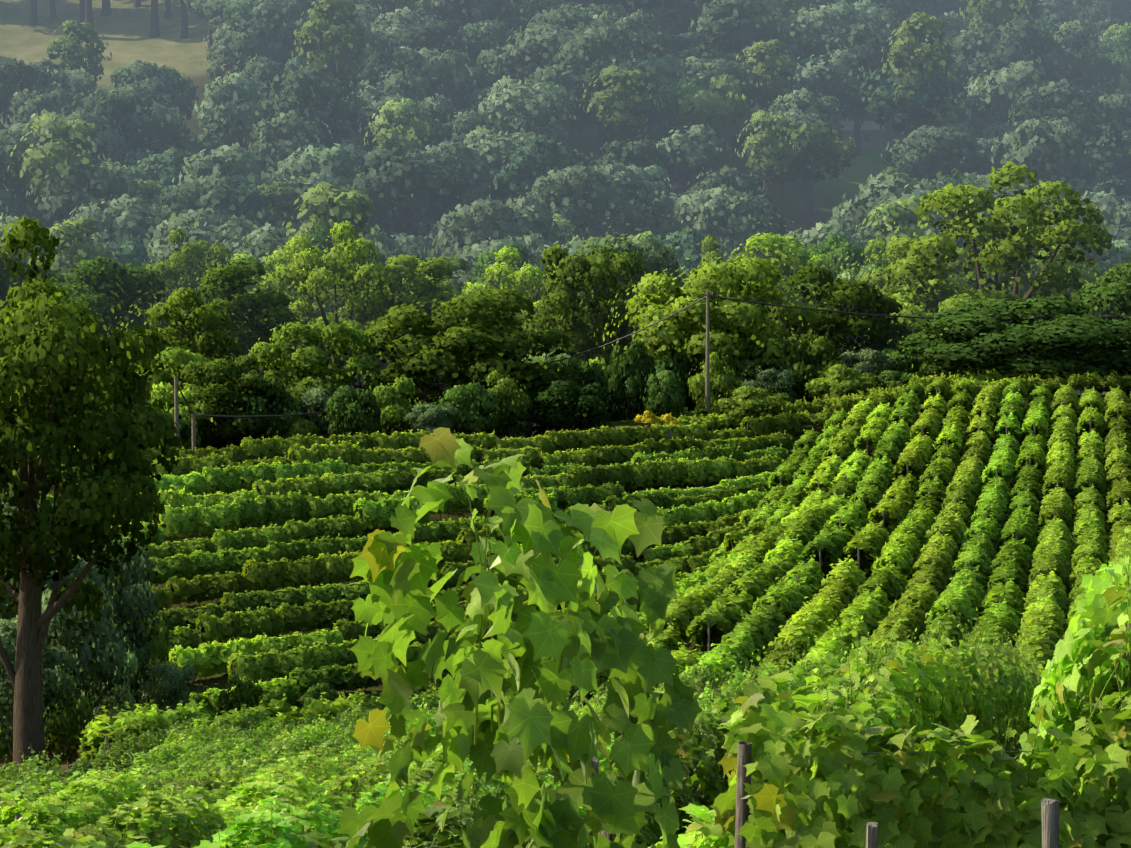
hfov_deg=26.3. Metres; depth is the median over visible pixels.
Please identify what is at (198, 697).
vine row
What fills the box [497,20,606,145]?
tree
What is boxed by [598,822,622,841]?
post
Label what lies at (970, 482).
vine row
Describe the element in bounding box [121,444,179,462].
vine row
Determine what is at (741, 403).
light bush
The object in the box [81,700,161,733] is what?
vine row
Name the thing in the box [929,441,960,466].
vine row
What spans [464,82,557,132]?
tree
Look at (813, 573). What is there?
vine row
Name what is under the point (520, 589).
vine row
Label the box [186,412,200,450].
utility pole
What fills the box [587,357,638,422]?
light bush
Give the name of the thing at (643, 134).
tree
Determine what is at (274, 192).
tree
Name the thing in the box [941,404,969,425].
vine row
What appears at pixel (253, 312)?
tall tree
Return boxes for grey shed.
[614,423,670,441]
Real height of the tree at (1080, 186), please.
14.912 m
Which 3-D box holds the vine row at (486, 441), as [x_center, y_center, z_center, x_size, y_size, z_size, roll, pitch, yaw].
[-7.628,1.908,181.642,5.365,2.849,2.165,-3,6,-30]
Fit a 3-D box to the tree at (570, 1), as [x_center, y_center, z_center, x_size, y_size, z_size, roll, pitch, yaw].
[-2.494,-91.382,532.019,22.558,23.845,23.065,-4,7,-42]
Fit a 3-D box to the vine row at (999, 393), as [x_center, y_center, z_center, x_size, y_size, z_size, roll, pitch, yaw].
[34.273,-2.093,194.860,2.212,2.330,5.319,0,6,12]
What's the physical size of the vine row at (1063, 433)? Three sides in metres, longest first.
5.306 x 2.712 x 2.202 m
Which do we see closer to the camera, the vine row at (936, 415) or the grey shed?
the vine row at (936, 415)
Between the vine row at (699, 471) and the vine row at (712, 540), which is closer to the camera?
the vine row at (712, 540)
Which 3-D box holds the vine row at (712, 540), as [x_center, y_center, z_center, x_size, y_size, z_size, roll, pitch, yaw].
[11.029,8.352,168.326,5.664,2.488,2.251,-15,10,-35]
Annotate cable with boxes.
[178,385,192,414]
[195,296,705,417]
[709,295,1130,320]
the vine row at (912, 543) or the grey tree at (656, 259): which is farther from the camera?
the grey tree at (656, 259)
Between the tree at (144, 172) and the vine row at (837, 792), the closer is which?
the vine row at (837, 792)
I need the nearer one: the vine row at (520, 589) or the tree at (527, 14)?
the vine row at (520, 589)
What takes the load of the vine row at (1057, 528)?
on the terrain
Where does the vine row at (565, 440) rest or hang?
on the terrain
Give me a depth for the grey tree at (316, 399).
196.20 m
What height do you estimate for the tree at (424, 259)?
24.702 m
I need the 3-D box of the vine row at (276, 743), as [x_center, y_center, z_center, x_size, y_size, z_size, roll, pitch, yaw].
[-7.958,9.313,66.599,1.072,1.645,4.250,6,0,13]
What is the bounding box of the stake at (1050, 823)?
[1041,798,1058,847]
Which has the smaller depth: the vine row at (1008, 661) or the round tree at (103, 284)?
the vine row at (1008, 661)
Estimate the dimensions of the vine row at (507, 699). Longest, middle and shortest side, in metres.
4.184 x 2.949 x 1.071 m
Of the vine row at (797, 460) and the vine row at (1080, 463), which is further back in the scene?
the vine row at (797, 460)
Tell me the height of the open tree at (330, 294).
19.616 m
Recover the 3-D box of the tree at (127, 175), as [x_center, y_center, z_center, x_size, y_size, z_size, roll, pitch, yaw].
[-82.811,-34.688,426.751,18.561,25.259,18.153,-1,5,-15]
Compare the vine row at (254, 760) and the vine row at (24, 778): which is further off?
the vine row at (254, 760)
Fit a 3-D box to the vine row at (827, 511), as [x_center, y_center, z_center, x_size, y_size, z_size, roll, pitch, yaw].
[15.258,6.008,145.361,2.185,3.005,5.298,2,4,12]
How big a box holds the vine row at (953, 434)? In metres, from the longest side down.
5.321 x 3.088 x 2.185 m
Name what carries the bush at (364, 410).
on the terrain
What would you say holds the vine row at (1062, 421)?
on the terrain
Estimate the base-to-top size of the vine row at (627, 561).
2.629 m
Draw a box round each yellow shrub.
[635,410,663,425]
[658,414,680,425]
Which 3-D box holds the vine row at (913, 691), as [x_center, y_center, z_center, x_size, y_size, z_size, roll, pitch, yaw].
[2.482,3.012,20.038,1.266,2.947,3.218,5,1,12]
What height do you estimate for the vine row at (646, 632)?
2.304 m
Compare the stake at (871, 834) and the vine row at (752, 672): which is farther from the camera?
the vine row at (752, 672)
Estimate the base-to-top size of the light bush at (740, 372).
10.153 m
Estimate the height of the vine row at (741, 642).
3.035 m
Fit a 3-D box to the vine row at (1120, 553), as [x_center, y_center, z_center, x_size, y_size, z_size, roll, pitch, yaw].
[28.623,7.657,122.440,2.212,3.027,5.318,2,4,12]
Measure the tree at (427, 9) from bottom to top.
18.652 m
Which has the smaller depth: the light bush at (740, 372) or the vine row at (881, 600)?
the vine row at (881, 600)
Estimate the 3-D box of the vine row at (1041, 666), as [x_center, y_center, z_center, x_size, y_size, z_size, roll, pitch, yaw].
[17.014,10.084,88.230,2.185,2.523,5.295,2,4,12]
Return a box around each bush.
[10,664,92,769]
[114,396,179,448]
[114,607,175,709]
[144,382,223,450]
[218,673,264,714]
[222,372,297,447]
[254,395,328,439]
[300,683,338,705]
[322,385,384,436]
[355,377,431,435]
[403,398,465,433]
[415,674,442,694]
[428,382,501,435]
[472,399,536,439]
[476,370,533,439]
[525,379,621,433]
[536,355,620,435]
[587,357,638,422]
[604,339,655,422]
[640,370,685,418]
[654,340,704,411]
[684,350,757,429]
[689,352,740,431]
[713,386,791,420]
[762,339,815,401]
[787,336,863,417]
[805,364,884,400]
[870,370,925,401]
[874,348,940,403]
[908,331,986,401]
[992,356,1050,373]
[1024,342,1069,394]
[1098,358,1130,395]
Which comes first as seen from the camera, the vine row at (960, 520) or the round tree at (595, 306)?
the vine row at (960, 520)
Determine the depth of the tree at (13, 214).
430.76 m
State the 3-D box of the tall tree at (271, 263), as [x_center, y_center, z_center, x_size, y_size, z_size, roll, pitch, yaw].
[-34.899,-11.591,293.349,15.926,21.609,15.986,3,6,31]
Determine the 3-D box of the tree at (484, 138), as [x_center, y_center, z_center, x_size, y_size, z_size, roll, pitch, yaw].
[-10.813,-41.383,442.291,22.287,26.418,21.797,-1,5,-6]
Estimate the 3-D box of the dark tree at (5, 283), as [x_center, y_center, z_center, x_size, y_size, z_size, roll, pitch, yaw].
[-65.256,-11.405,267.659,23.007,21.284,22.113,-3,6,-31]
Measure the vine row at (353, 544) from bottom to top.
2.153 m
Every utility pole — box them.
[174,377,178,436]
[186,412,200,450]
[702,291,713,409]
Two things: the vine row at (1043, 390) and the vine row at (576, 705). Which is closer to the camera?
the vine row at (576, 705)
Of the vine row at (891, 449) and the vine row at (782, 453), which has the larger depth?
the vine row at (782, 453)
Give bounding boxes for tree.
[0,58,77,129]
[0,114,9,134]
[0,123,44,189]
[0,132,43,215]
[0,213,64,262]
[0,214,192,776]
[0,239,65,316]
[0,335,159,462]
[0,470,115,712]
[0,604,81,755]
[1,86,84,141]
[2,160,41,226]
[3,199,44,226]
[4,260,43,295]
[4,569,137,771]
[8,111,113,224]
[20,255,177,367]
[21,67,111,114]
[26,158,128,237]
[27,107,133,164]
[28,217,116,275]
[29,0,37,25]
[43,19,111,86]
[47,263,122,329]
[49,0,56,18]
[50,158,149,234]
[56,533,166,713]
[60,88,149,165]
[70,194,177,262]
[76,347,213,438]
[79,0,84,22]
[81,647,146,722]
[85,0,93,38]
[89,85,185,163]
[100,59,201,120]
[101,0,111,16]
[104,165,168,229]
[107,287,242,391]
[110,240,162,289]
[122,146,200,178]
[124,178,181,218]
[130,258,230,356]
[133,0,141,7]
[133,149,202,214]
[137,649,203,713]
[138,101,193,169]
[138,227,244,352]
[141,212,282,268]
[149,0,159,37]
[149,205,257,266]
[153,134,219,154]
[159,173,275,227]
[164,0,171,18]
[164,353,294,449]
[172,142,292,214]
[179,246,311,439]
[180,0,188,38]
[183,0,212,52]
[191,0,266,30]
[193,70,288,152]
[201,22,255,71]
[201,45,252,80]
[202,408,237,449]
[211,222,297,267]
[216,0,308,68]
[217,90,262,170]
[218,3,296,42]
[221,54,288,178]
[224,239,339,378]
[240,316,393,437]
[245,181,311,242]
[247,110,333,177]
[248,84,321,147]
[256,64,356,148]
[264,220,408,388]
[265,0,339,103]
[265,143,391,223]
[269,171,349,222]
[278,181,392,269]
[283,222,398,384]
[284,57,311,96]
[291,0,377,143]
[294,20,381,117]
[296,263,402,390]
[298,380,359,438]
[302,197,395,230]
[324,64,357,99]
[333,142,365,177]
[333,288,588,438]
[336,57,396,130]
[340,71,430,138]
[341,4,384,45]
[342,245,468,403]
[346,51,398,108]
[347,145,478,246]
[352,93,468,218]
[359,0,415,61]
[362,223,412,259]
[363,241,397,390]
[364,98,438,237]
[367,6,439,61]
[378,0,419,8]
[378,46,478,114]
[385,17,485,76]
[386,273,479,424]
[389,244,503,385]
[391,233,439,257]
[397,254,458,285]
[406,137,510,219]
[414,0,440,23]
[415,220,464,256]
[423,64,501,109]
[424,0,525,58]
[424,109,510,203]
[424,192,567,278]
[438,0,503,25]
[444,18,513,84]
[448,231,552,286]
[450,125,567,204]
[454,246,589,436]
[455,109,498,131]
[460,228,496,242]
[463,243,545,346]
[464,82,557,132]
[470,153,568,204]
[476,44,543,90]
[476,75,577,145]
[489,18,522,47]
[489,135,585,209]
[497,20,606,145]
[506,0,571,38]
[511,8,593,65]
[514,266,577,428]
[516,238,657,426]
[518,0,596,61]
[518,64,609,158]
[519,160,660,240]
[519,349,570,437]
[536,236,601,263]
[540,142,604,170]
[546,21,658,158]
[547,189,608,240]
[549,214,582,245]
[557,3,629,63]
[558,212,715,349]
[577,53,691,159]
[579,64,664,161]
[585,0,663,15]
[591,8,678,136]
[591,81,677,139]
[594,254,828,431]
[595,1,619,5]
[595,139,681,200]
[603,207,661,237]
[605,164,674,207]
[607,240,689,399]
[617,367,687,420]
[620,0,688,33]
[621,231,680,268]
[636,115,698,196]
[641,30,718,131]
[646,187,779,241]
[652,124,730,193]
[655,0,724,42]
[658,56,768,159]
[658,228,720,269]
[659,73,751,179]
[662,0,744,37]
[666,229,738,274]
[667,184,765,254]
[685,235,755,292]
[686,181,761,194]
[687,51,757,137]
[688,0,785,120]
[688,165,768,213]
[708,0,768,56]
[711,217,839,372]
[721,209,797,258]
[730,114,775,173]
[734,39,797,110]
[735,109,800,199]
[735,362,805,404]
[745,123,820,217]
[751,0,816,94]
[752,0,835,92]
[758,263,922,396]
[763,93,829,190]
[765,239,836,392]
[768,88,847,200]
[771,119,856,224]
[773,0,882,65]
[775,36,832,94]
[784,219,885,269]
[787,48,870,120]
[807,231,882,337]
[814,23,904,120]
[821,0,849,5]
[822,243,894,348]
[824,65,890,155]
[825,237,896,278]
[826,166,990,257]
[828,47,902,120]
[831,340,898,393]
[836,0,899,29]
[849,0,922,29]
[852,225,968,362]
[855,195,941,265]
[860,54,964,173]
[864,8,900,30]
[864,29,888,118]
[865,161,1130,346]
[866,288,999,399]
[875,125,986,181]
[877,247,984,312]
[881,12,961,180]
[887,296,1130,395]
[891,53,967,85]
[894,10,933,23]
[897,86,973,176]
[905,15,950,37]
[918,0,968,22]
[920,122,983,167]
[921,38,961,58]
[924,71,966,172]
[927,11,974,39]
[934,208,1008,229]
[939,219,976,253]
[940,0,994,16]
[942,29,1040,101]
[954,0,1031,39]
[954,172,1032,194]
[955,14,985,58]
[955,344,1018,376]
[956,138,1044,180]
[959,59,1055,134]
[960,226,1074,354]
[965,71,1040,130]
[981,122,1019,170]
[982,186,1041,214]
[985,17,1064,94]
[990,226,1106,395]
[991,116,1108,197]
[997,0,1049,35]
[1008,78,1115,199]
[1015,221,1130,273]
[1016,0,1090,32]
[1029,262,1112,319]
[1031,177,1087,206]
[1037,19,1124,175]
[1037,198,1081,225]
[1038,13,1083,44]
[1042,73,1103,96]
[1050,97,1128,124]
[1056,333,1129,392]
[1057,262,1130,395]
[1065,123,1130,180]
[1072,0,1130,23]
[1077,17,1123,49]
[1077,191,1130,225]
[1080,130,1130,182]
[1080,173,1130,217]
[1081,89,1130,153]
[1083,245,1130,270]
[1084,35,1130,96]
[1088,23,1130,56]
[1092,202,1130,227]
[1096,22,1130,93]
[1108,224,1130,242]
[1112,237,1130,245]
[1114,240,1130,250]
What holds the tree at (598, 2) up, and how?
on the terrain
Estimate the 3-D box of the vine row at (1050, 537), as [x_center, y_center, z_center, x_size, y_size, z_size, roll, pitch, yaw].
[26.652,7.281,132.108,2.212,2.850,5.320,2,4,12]
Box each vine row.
[0,716,12,762]
[0,740,61,780]
[0,756,147,827]
[0,757,112,814]
[0,762,58,787]
[0,763,70,800]
[0,774,57,790]
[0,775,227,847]
[0,779,116,847]
[3,772,80,790]
[10,462,79,496]
[33,735,133,785]
[37,446,100,464]
[39,494,53,503]
[51,720,88,751]
[53,760,135,780]
[59,759,177,792]
[79,704,167,757]
[79,709,172,770]
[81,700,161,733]
[81,769,219,824]
[92,536,139,573]
[95,720,163,772]
[98,461,158,477]
[99,764,159,780]
[107,521,164,545]
[110,584,173,612]
[114,551,197,593]
[115,730,202,772]
[119,743,253,803]
[120,485,187,524]
[120,747,215,799]
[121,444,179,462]
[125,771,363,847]
[130,738,205,770]
[139,624,201,667]
[141,689,212,709]
[142,538,218,558]
[143,717,204,751]
[145,471,207,497]
[145,745,206,775]
[148,601,227,631]
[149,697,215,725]
[153,452,229,476]
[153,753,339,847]
[159,499,240,540]
[165,708,232,745]
[166,570,251,609]
[169,634,261,680]
[174,758,252,781]
[176,443,248,463]
[177,753,314,805]
[178,734,252,760]
[180,715,211,727]
[182,728,266,768]
[182,749,236,776]
[183,729,266,770]
[185,488,259,507]
[186,721,255,748]
[190,545,271,576]
[195,605,284,644]
[201,460,276,494]
[203,676,300,715]
[207,710,253,737]
[211,522,291,550]
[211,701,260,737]
[211,735,297,774]
[215,745,345,787]
[216,705,246,720]
[220,585,307,613]
[222,455,295,467]
[222,761,286,786]
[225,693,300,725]
[227,642,322,685]
[232,490,311,530]
[234,740,319,770]
[237,713,294,745]
[239,732,319,766]
[240,433,313,459]
[242,554,326,591]
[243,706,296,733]
[249,732,311,751]
[252,474,328,498]
[256,627,343,653]
[259,733,287,747]
[261,719,307,735]
[266,533,344,562]
[266,765,464,846]
[270,457,345,482]
[276,597,358,634]
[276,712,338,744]
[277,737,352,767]
[280,691,353,737]
[280,717,331,738]
[284,514,362,542]
[284,750,415,812]
[287,440,361,465]
[289,662,381,701]
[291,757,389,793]
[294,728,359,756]
[299,695,331,711]
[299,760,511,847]
[300,580,370,602]
[305,490,377,522]
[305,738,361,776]
[310,432,377,450]
[316,635,378,668]
[316,725,353,743]
[318,550,397,585]
[318,699,373,742]
[321,468,395,494]
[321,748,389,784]
[329,742,374,767]
[331,705,390,742]
[333,617,395,640]
[336,689,369,704]
[338,532,414,552]
[338,688,386,718]
[338,737,396,759]
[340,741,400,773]
[341,728,405,752]
[345,461,409,475]
[349,733,407,763]
[353,495,430,533]
[359,446,425,464]
[370,429,433,463]
[370,490,444,520]
[378,641,448,686]
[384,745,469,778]
[386,695,437,736]
[387,468,458,494]
[388,685,435,715]
[398,538,467,568]
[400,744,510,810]
[407,461,470,475]
[409,616,475,647]
[409,689,434,704]
[409,756,458,788]
[413,517,481,543]
[415,687,439,709]
[417,444,483,464]
[427,570,452,591]
[428,600,467,624]
[430,585,466,605]
[433,430,496,450]
[434,752,470,770]
[440,480,488,519]
[440,560,486,587]
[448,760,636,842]
[451,472,484,485]
[455,641,519,675]
[456,527,521,560]
[464,600,540,642]
[469,457,531,477]
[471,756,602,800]
[475,516,502,529]
[478,446,541,467]
[482,489,557,517]
[491,434,554,454]
[504,679,511,702]
[509,557,560,585]
[515,484,566,509]
[516,542,583,561]
[517,585,528,600]
[520,472,578,488]
[526,462,586,475]
[534,448,597,470]
[544,427,607,452]
[546,711,621,772]
[547,691,579,720]
[547,703,563,711]
[550,685,588,708]
[552,503,612,514]
[552,507,589,524]
[554,569,620,609]
[554,602,611,616]
[557,680,608,719]
[559,481,625,510]
[562,523,583,534]
[566,461,634,489]
[570,662,618,707]
[570,701,587,712]
[572,698,583,711]
[576,688,606,708]
[581,463,630,469]
[581,536,642,560]
[584,755,702,847]
[589,443,652,466]
[593,554,634,572]
[593,684,605,718]
[597,677,621,700]
[598,424,659,446]
[599,417,650,427]
[602,491,671,511]
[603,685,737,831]
[608,586,639,614]
[616,486,677,498]
[624,457,686,493]
[631,449,696,464]
[631,555,691,577]
[634,541,700,562]
[638,605,674,626]
[640,436,702,454]
[642,584,686,612]
[642,624,649,634]
[642,684,659,691]
[646,589,702,648]
[646,622,684,652]
[647,522,708,548]
[647,638,659,649]
[648,729,786,847]
[650,673,673,726]
[651,422,707,440]
[656,500,716,525]
[656,652,686,687]
[660,411,722,431]
[661,661,695,688]
[668,491,722,509]
[671,484,730,497]
[671,579,717,645]
[671,642,704,668]
[674,568,706,591]
[677,561,714,579]
[678,455,736,488]
[679,405,736,429]
[679,655,715,695]
[681,660,720,711]
[681,663,772,829]
[682,548,727,571]
[682,643,743,688]
[685,444,744,462]
[685,520,747,556]
[686,593,741,651]
[691,674,723,776]
[695,436,750,453]
[699,505,758,532]
[701,558,727,577]
[701,575,731,598]
[704,427,754,441]
[704,556,725,571]
[704,563,744,586]
[704,653,754,712]
[705,488,766,521]
[706,626,761,676]
[709,543,729,561]
[709,648,1130,847]
[710,548,742,568]
[712,480,770,499]
[713,640,812,777]
[716,550,762,575]
[717,587,753,635]
[719,413,774,429]
[719,470,775,489]
[719,663,752,689]
[721,565,772,607]
[721,607,774,665]
[723,519,767,554]
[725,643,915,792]
[727,452,783,479]
[729,531,756,553]
[734,538,770,563]
[738,444,789,461]
[739,500,777,523]
[740,411,798,437]
[740,430,793,452]
[741,661,765,681]
[745,526,780,549]
[748,503,775,524]
[750,401,799,414]
[750,577,802,622]
[752,599,788,665]
[754,559,783,586]
[754,639,805,668]
[755,551,795,578]
[757,483,786,507]
[758,656,789,672]
[762,649,786,673]
[763,533,807,564]
[764,499,796,531]
[764,521,780,531]
[765,613,823,654]
[768,460,798,488]
[768,523,788,535]
[772,637,818,682]
[773,484,806,510]
[773,655,814,688]
[775,518,817,545]
[777,408,835,431]
[779,503,805,524]
[780,596,834,635]
[781,554,824,596]
[782,471,811,496]
[784,454,803,479]
[784,574,813,606]
[786,444,810,461]
[786,504,827,534]
[792,427,818,451]
[792,457,820,480]
[794,394,852,425]
[796,632,847,666]
[799,488,825,506]
[800,498,815,508]
[801,447,825,464]
[801,497,835,521]
[801,524,844,578]
[802,589,845,627]
[802,660,819,671]
[804,465,835,495]
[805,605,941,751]
[808,435,832,455]
[810,575,855,607]
[810,618,860,658]
[812,392,859,415]
[812,455,843,476]
[816,423,842,442]
[819,555,866,594]
[821,438,852,462]
[822,408,848,431]
[822,504,861,538]
[823,498,840,513]
[824,476,856,499]
[828,425,858,451]
[828,523,852,569]
[830,461,864,487]
[831,492,848,506]
[832,387,896,412]
[833,593,882,634]
[835,495,868,530]
[835,615,870,639]
[835,632,885,666]
[839,448,870,472]
[839,526,881,575]
[841,406,867,427]
[845,421,861,435]
[848,396,876,414]
[848,583,891,620]
[849,481,882,511]
[851,386,900,396]
[853,465,889,500]
[854,425,882,455]
[855,564,900,604]
[859,520,889,554]
[860,414,888,439]
[861,453,894,480]
[862,620,908,653]
[866,403,892,423]
[866,495,903,535]
[867,385,907,395]
[867,605,920,646]
[868,441,899,464]
[868,635,892,656]
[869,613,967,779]
[872,538,914,581]
[873,561,907,598]
[875,426,906,452]
[879,477,913,508]
[879,525,920,565]
[880,418,910,442]
[883,597,928,639]
[884,494,908,534]
[885,471,919,498]
[886,400,915,426]
[888,514,926,547]
[889,582,935,617]
[891,388,920,415]
[892,382,953,398]
[892,448,925,479]
[898,380,925,402]
[898,439,930,466]
[903,510,932,539]
[904,432,935,456]
[905,560,947,594]
[905,621,978,812]
[906,504,936,527]
[908,370,967,385]
[908,493,942,516]
[909,410,938,440]
[911,540,952,579]
[912,474,945,509]
[912,579,939,602]
[914,406,942,429]
[916,613,968,644]
[917,615,990,811]
[918,460,951,488]
[919,392,946,416]
[919,529,958,567]
[919,628,958,649]
[923,375,950,402]
[924,511,963,549]
[924,583,976,631]
[926,454,955,481]
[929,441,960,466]
[932,422,962,457]
[933,574,979,621]
[936,496,971,527]
[937,416,966,442]
[940,569,983,613]
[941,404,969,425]
[941,481,974,514]
[944,511,967,541]
[945,388,973,413]
[945,467,978,503]
[946,563,987,597]
[946,607,1002,819]
[950,375,977,398]
[950,541,991,579]
[951,377,1010,399]
[951,463,981,491]
[954,629,993,738]
[955,530,996,568]
[956,453,984,475]
[958,443,988,466]
[961,430,992,454]
[962,513,999,548]
[962,615,1008,745]
[965,410,993,440]
[966,367,1027,397]
[966,609,1016,647]
[966,620,1008,648]
[968,394,996,422]
[969,496,1005,526]
[971,384,999,411]
[972,598,1020,632]
[973,483,1007,519]
[976,476,1010,502]
[977,578,1023,619]
[977,624,1018,763]
[978,384,1002,402]
[980,513,1001,545]
[981,453,1013,487]
[986,450,1014,477]
[986,556,1027,595]
[988,445,1017,466]
[988,578,1025,609]
[989,541,1030,580]
[990,433,1019,455]
[993,410,1021,440]
[995,536,1032,568]
[996,399,1023,429]
[996,629,1025,752]
[998,516,1035,552]
[999,389,1025,409]
[1001,370,1039,395]
[1001,377,1027,400]
[1001,506,1037,540]
[1004,504,1039,532]
[1004,633,1031,756]
[1005,630,1029,756]
[1006,488,1039,516]
[1008,372,1071,392]
[1010,473,1042,506]
[1011,635,1037,758]
[1012,462,1043,486]
[1013,651,1034,753]
[1014,601,1064,639]
[1014,642,1038,760]
[1015,443,1045,474]
[1015,616,1060,650]
[1018,441,1046,466]
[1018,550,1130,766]
[1019,431,1048,453]
[1019,591,1066,634]
[1019,631,1053,668]
[1020,644,1041,752]
[1021,410,1049,438]
[1022,576,1067,620]
[1023,401,1049,434]
[1023,568,1068,606]
[1024,394,1052,415]
[1026,372,1073,386]
[1026,383,1052,403]
[1026,548,1068,590]
[1029,526,1130,731]
[1029,542,1071,577]
[1032,528,1071,563]
[1033,519,1071,555]
[1035,516,1071,543]
[1037,495,1072,530]
[1037,661,1044,678]
[1040,485,1073,519]
[1042,466,1074,499]
[1043,456,1075,488]
[1045,445,1075,472]
[1046,437,1076,462]
[1047,426,1077,451]
[1048,414,1077,442]
[1050,402,1077,425]
[1051,382,1078,404]
[1051,389,1078,413]
[1051,535,1130,706]
[1066,370,1128,396]
[1066,587,1086,627]
[1067,570,1087,602]
[1067,586,1087,613]
[1068,553,1100,589]
[1069,534,1108,575]
[1070,508,1107,542]
[1070,525,1108,556]
[1071,500,1106,530]
[1072,484,1105,514]
[1073,465,1107,497]
[1074,454,1105,476]
[1074,457,1105,486]
[1076,407,1105,436]
[1076,428,1104,456]
[1076,442,1105,465]
[1077,389,1103,414]
[1077,407,1105,431]
[1079,386,1103,405]
[1080,370,1130,395]
[1081,555,1130,708]
[1103,395,1130,417]
[1103,414,1130,434]
[1103,425,1130,449]
[1104,385,1129,406]
[1104,398,1130,422]
[1104,431,1130,463]
[1104,443,1130,477]
[1104,460,1130,498]
[1104,475,1130,507]
[1105,479,1130,519]
[1106,498,1130,531]
[1106,518,1130,548]
[1107,522,1130,551]
[1107,528,1130,554]
[1109,539,1130,559]
[1115,542,1130,562]
[1122,375,1130,393]
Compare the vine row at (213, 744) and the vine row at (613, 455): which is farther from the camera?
the vine row at (613, 455)
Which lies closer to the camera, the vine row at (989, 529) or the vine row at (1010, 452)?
the vine row at (989, 529)
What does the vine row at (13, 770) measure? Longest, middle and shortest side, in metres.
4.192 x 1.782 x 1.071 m
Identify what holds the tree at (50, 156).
on the terrain
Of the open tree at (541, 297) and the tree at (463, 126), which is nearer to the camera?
the open tree at (541, 297)
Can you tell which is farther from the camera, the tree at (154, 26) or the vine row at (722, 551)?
the tree at (154, 26)
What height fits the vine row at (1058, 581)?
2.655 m
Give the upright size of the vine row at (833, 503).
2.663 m
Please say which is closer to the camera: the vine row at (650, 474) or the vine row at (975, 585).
the vine row at (975, 585)
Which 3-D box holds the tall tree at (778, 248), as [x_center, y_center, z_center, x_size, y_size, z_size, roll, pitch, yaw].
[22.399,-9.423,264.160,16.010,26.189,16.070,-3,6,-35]
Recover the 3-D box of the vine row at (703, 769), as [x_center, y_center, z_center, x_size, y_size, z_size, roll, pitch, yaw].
[1.074,3.756,22.984,1.251,2.339,3.250,6,0,12]
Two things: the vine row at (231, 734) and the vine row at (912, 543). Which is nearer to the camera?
the vine row at (231, 734)
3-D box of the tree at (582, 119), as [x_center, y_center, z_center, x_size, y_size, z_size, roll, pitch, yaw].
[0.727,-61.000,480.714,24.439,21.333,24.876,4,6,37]
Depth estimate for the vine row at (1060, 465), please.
159.19 m
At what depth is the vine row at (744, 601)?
111.10 m
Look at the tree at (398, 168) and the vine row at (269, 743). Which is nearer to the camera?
the vine row at (269, 743)
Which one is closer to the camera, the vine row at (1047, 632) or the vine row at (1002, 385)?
the vine row at (1047, 632)
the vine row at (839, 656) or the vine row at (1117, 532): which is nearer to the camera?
the vine row at (839, 656)
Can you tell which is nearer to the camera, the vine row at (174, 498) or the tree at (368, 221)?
the vine row at (174, 498)
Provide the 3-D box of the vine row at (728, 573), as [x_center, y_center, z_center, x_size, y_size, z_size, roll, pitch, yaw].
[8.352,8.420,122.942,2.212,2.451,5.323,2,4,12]
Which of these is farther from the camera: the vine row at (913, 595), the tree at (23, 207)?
the tree at (23, 207)
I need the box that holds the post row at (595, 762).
[588,757,598,835]
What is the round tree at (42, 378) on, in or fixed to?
on the terrain
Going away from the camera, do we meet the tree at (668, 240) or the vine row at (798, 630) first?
the vine row at (798, 630)
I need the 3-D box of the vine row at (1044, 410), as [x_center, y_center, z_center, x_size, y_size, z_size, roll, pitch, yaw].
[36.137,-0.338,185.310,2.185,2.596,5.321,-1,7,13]
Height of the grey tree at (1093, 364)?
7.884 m
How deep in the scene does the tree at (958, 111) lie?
491.12 m
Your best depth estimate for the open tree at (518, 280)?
262.08 m
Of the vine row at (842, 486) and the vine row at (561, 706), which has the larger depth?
the vine row at (842, 486)
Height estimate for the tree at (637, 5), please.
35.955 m
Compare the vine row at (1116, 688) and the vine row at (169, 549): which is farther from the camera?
the vine row at (169, 549)
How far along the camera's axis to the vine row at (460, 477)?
172.82 m
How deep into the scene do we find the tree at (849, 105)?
492.91 m
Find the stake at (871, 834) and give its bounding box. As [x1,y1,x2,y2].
[866,822,877,847]
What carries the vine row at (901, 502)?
on the terrain
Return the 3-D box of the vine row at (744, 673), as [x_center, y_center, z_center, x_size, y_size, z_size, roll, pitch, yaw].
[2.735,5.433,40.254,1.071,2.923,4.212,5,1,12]
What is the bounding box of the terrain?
[0,0,1130,809]
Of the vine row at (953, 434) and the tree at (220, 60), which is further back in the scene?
the tree at (220, 60)
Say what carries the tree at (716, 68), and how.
on the terrain
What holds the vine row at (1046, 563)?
on the terrain
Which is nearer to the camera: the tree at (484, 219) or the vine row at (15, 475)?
the vine row at (15, 475)
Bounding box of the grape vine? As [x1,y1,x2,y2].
[338,427,701,847]
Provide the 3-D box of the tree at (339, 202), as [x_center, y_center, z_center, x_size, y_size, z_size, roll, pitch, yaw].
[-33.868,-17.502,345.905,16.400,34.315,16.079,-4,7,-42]
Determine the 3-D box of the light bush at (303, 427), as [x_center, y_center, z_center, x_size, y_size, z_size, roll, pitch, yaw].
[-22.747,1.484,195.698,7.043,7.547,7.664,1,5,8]
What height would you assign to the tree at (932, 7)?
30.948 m
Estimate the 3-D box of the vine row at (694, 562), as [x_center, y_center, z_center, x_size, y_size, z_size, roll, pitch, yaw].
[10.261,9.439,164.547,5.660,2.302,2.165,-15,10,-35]
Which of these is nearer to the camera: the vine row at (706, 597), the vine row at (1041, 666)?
the vine row at (1041, 666)

